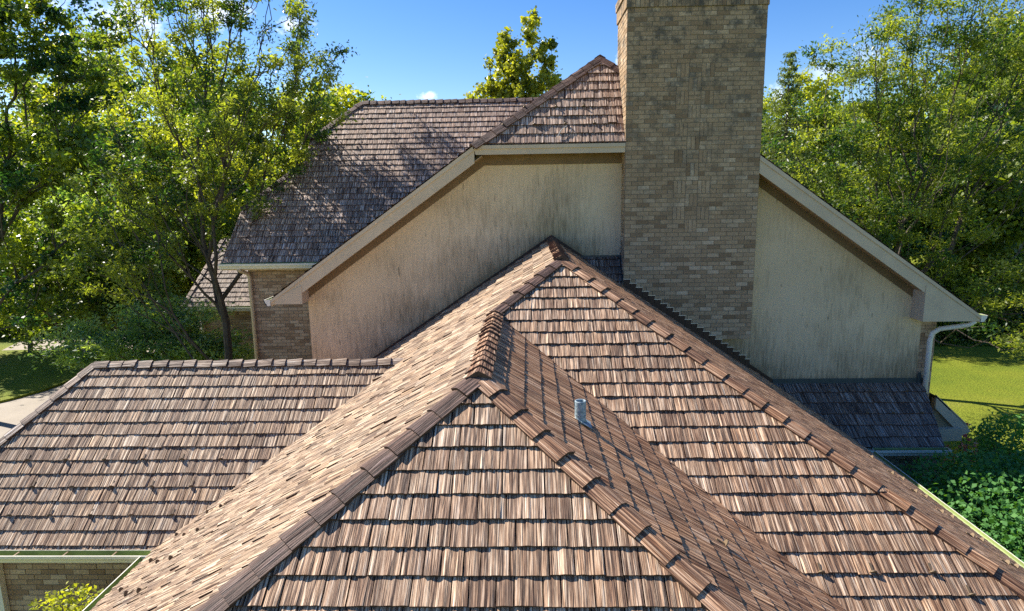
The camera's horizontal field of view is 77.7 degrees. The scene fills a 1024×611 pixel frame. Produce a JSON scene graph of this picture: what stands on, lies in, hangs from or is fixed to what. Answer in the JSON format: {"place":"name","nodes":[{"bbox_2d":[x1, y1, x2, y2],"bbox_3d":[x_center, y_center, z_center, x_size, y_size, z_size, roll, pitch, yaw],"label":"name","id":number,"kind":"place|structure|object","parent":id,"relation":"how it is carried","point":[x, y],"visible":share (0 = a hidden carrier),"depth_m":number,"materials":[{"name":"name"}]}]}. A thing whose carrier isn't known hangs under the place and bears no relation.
{"place":"outdoors","nodes":[
{"label":"outdoors","id":0,"kind":"place"},
{"bbox_2d":[0,90,100,143],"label":"broadleaf tree","id":1,"kind":"object","parent":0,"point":[35,114],"depth_m":57.91,"materials":[{"name":"green plant"}]},
{"bbox_2d":[0,337,165,437],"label":"driveway","id":2,"kind":"structure","parent":0,"point":[14,413],"depth_m":24.97,"materials":[{"name":"concrete"}]},
{"bbox_2d":[2,136,186,360],"bbox_3d":[-19.350,-2.593,30.486,8.524,10.836,6.238,3,11,22],"label":"broadleaf tree","id":3,"kind":"object","parent":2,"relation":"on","point":[51,192],"visible":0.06,"depth_m":29.11,"materials":[{"name":"green plant"}]},
{"bbox_2d":[79,99,247,318],"bbox_3d":[-16.417,-3.567,30.816,11.183,12.541,6.454,-1,10,2],"label":"broadleaf tree","id":4,"kind":"object","parent":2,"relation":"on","point":[183,286],"visible":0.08,"depth_m":29.57,"materials":[{"name":"green plant"}]},
{"bbox_2d":[0,249,1023,547],"bbox_3d":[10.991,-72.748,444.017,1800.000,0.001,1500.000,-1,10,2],"label":"lawn","id":5,"kind":"structure","parent":0,"point":[972,385],"depth_m":25.91,"materials":[{"name":"green plant"}]},
{"bbox_2d":[0,282,50,338],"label":"shrub","id":6,"kind":"object","parent":5,"relation":"on","point":[5,332],"visible":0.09,"depth_m":36.98,"materials":[{"name":"green plant"}]},
{"bbox_2d":[0,115,53,287],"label":"broadleaf tree","id":7,"kind":"object","parent":5,"relation":"on","point":[34,120],"depth_m":41.65,"materials":[{"name":"green plant"}]},
{"bbox_2d":[0,350,86,402],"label":"lawn island","id":8,"kind":"structure","parent":5,"relation":"on","point":[19,378],"depth_m":28.90,"materials":[{"name":"green plant"}]},
{"bbox_2d":[0,156,75,351],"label":"maple tree","id":9,"kind":"object","parent":8,"relation":"on","point":[11,275],"visible":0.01,"depth_m":31.86,"materials":[{"name":"green plant"}]},
{"bbox_2d":[28,582,103,610],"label":"flowering bush","id":10,"kind":"object","parent":5,"relation":"on","point":[70,601],"visible":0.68,"depth_m":8.51,"materials":[{"name":"yellow plant"}]},
{"bbox_2d":[0,24,145,174],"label":"broadleaf tree","id":11,"kind":"object","parent":5,"relation":"on","point":[86,89],"visible":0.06,"depth_m":43.56,"materials":[{"name":"green plant"}]},
{"bbox_2d":[0,0,149,329],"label":"maple tree","id":12,"kind":"object","parent":5,"relation":"on","point":[53,160],"visible":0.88,"depth_m":21.05,"materials":[{"name":"green plant"}]},
{"bbox_2d":[30,310,130,337],"bbox_3d":[-25.489,0.354,37.765,6.758,2.768,3.647,-1,10,2],"label":"shrub","id":13,"kind":"object","parent":5,"relation":"on","point":[44,326],"visible":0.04,"depth_m":36.91,"materials":[{"name":"green plant"}]},
{"bbox_2d":[0,191,186,370],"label":"broadleaf tree","id":14,"kind":"object","parent":5,"relation":"on","point":[54,296],"visible":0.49,"depth_m":24.54,"materials":[{"name":"green plant"}]},
{"bbox_2d":[7,170,194,348],"bbox_3d":[-16.743,-1.062,26.237,7.300,9.265,5.049,-1,10,2],"label":"broadleaf tree","id":15,"kind":"object","parent":5,"relation":"on","point":[73,218],"visible":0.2,"depth_m":25.65,"materials":[{"name":"green plant"}]},
{"bbox_2d":[18,289,254,376],"bbox_3d":[-11.157,2.044,20.242,7.210,5.105,4.036,-1,10,2],"label":"shrub","id":16,"kind":"object","parent":5,"relation":"on","point":[143,337],"visible":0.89,"depth_m":19.43,"materials":[{"name":"green plant"}]},
{"bbox_2d":[158,265,202,333],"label":"evergreen tree","id":17,"kind":"object","parent":5,"relation":"on","point":[192,274],"visible":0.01,"depth_m":32.90,"materials":[{"name":"green plant"}]},
{"bbox_2d":[82,33,280,265],"bbox_3d":[-19.971,-7.781,40.326,17.242,17.556,12.362,-3,11,-13],"label":"broadleaf tree","id":18,"kind":"object","parent":5,"relation":"on","point":[184,90],"visible":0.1,"depth_m":38.53,"materials":[{"name":"green plant"}]},
{"bbox_2d":[38,0,362,359],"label":"honey locust","id":19,"kind":"object","parent":5,"relation":"on","point":[146,178],"visible":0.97,"depth_m":16.98,"materials":[{"name":"green plant"}]},
{"bbox_2d":[184,140,307,278],"bbox_3d":[-9.089,-2.589,30.415,12.422,10.536,6.292,-1,10,2],"label":"broadleaf tree","id":20,"kind":"object","parent":5,"relation":"on","point":[229,206],"visible":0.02,"depth_m":28.92,"materials":[{"name":"green plant"}]},
{"bbox_2d":[236,81,336,196],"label":"broadleaf tree","id":21,"kind":"object","parent":5,"relation":"on","point":[275,137],"depth_m":47.14,"materials":[{"name":"green plant"}]},
{"bbox_2d":[224,70,400,208],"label":"broadleaf tree","id":22,"kind":"object","parent":5,"relation":"on","point":[345,93],"visible":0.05,"depth_m":40.21,"materials":[{"name":"green plant"}]},
{"bbox_2d":[0,0,1023,610],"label":"house","id":23,"kind":"structure","parent":5,"relation":"on","point":[650,328],"depth_m":9.94,"materials":[{"name":"wood"}]},
{"bbox_2d":[463,5,562,98],"bbox_3d":[0.535,-7.809,36.934,6.823,18.151,5.063,-5,11,-22],"label":"poplar tree","id":24,"kind":"object","parent":5,"relation":"on","point":[516,69],"visible":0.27,"depth_m":35.74,"materials":[{"name":"green plant"}]},
{"bbox_2d":[760,51,820,191],"bbox_3d":[13.841,-5.027,32.304,7.239,15.049,6.916,-9,13,-37],"label":"spruce tree","id":25,"kind":"object","parent":5,"relation":"on","point":[787,92],"visible":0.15,"depth_m":31.29,"materials":[{"name":"green plant"}]},
{"bbox_2d":[760,91,841,209],"bbox_3d":[14.367,-5.652,37.603,12.874,13.259,7.315,2,11,15],"label":"broadleaf tree","id":26,"kind":"object","parent":5,"relation":"on","point":[768,119],"visible":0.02,"depth_m":35.88,"materials":[{"name":"green plant"}]},
{"bbox_2d":[792,160,833,203],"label":"broadleaf tree","id":27,"kind":"object","parent":5,"relation":"on","point":[808,171],"depth_m":37.34,"materials":[{"name":"green plant"}]},
{"bbox_2d":[762,66,864,181],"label":"broadleaf tree","id":28,"kind":"object","parent":5,"relation":"on","point":[817,86],"visible":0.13,"depth_m":51.92,"materials":[{"name":"green plant"}]},
{"bbox_2d":[816,102,952,265],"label":"broadleaf tree","id":29,"kind":"object","parent":5,"relation":"on","point":[848,160],"visible":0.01,"depth_m":40.71,"materials":[{"name":"green plant"}]},
{"bbox_2d":[762,0,1023,365],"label":"honey locust","id":30,"kind":"object","parent":5,"relation":"on","point":[977,43],"visible":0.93,"depth_m":22.26,"materials":[{"name":"green plant"}]},
{"bbox_2d":[814,62,1023,289],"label":"broadleaf tree","id":31,"kind":"object","parent":5,"relation":"on","point":[998,244],"visible":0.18,"depth_m":31.86,"materials":[{"name":"green plant"}]},
{"bbox_2d":[940,421,978,499],"bbox_3d":[11.511,3.934,16.336,0.950,2.105,0.931,-1,10,2],"label":"shrub","id":32,"kind":"object","parent":5,"relation":"on","point":[966,446],"visible":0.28,"depth_m":16.19,"materials":[{"name":"green plant"}]},
{"bbox_2d":[898,447,1023,561],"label":"hedge","id":33,"kind":"object","parent":5,"relation":"on","point":[1003,524],"visible":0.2,"depth_m":11.52,"materials":[{"name":"green plant"}]},
{"bbox_2d":[901,10,1023,271],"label":"broadleaf tree","id":34,"kind":"object","parent":5,"relation":"on","point":[984,104],"visible":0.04,"depth_m":40.80,"materials":[{"name":"green plant"}]},
{"bbox_2d":[918,73,1009,253],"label":"broadleaf tree","id":35,"kind":"object","parent":5,"relation":"on","point":[925,115],"visible":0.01,"depth_m":46.57,"materials":[{"name":"green plant"}]},
{"bbox_2d":[927,267,1006,346],"bbox_3d":[22.577,-0.012,32.562,5.684,3.810,3.081,-1,10,2],"label":"shrub","id":36,"kind":"object","parent":5,"relation":"on","point":[955,336],"visible":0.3,"depth_m":32.07,"materials":[{"name":"green plant"}]},
{"bbox_2d":[924,2,1023,319],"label":"broadleaf tree","id":37,"kind":"object","parent":5,"relation":"on","point":[1015,224],"visible":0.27,"depth_m":31.92,"materials":[{"name":"green plant"}]},
{"bbox_2d":[953,270,1023,328],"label":"shrub","id":38,"kind":"object","parent":5,"relation":"on","point":[991,281],"visible":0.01,"depth_m":36.12,"materials":[{"name":"green plant"}]},
{"bbox_2d":[953,409,1023,499],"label":"shrub","id":39,"kind":"object","parent":5,"relation":"on","point":[1000,433],"visible":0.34,"depth_m":16.80,"materials":[{"name":"green plant"}]},
{"bbox_2d":[965,259,1023,344],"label":"shrub","id":40,"kind":"object","parent":5,"relation":"on","point":[1016,316],"visible":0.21,"depth_m":32.70,"materials":[{"name":"green plant"}]},
{"bbox_2d":[0,0,1023,154],"label":"sky","id":41,"kind":"structure","parent":0,"point":[412,49],"materials":[{"name":"blue"}]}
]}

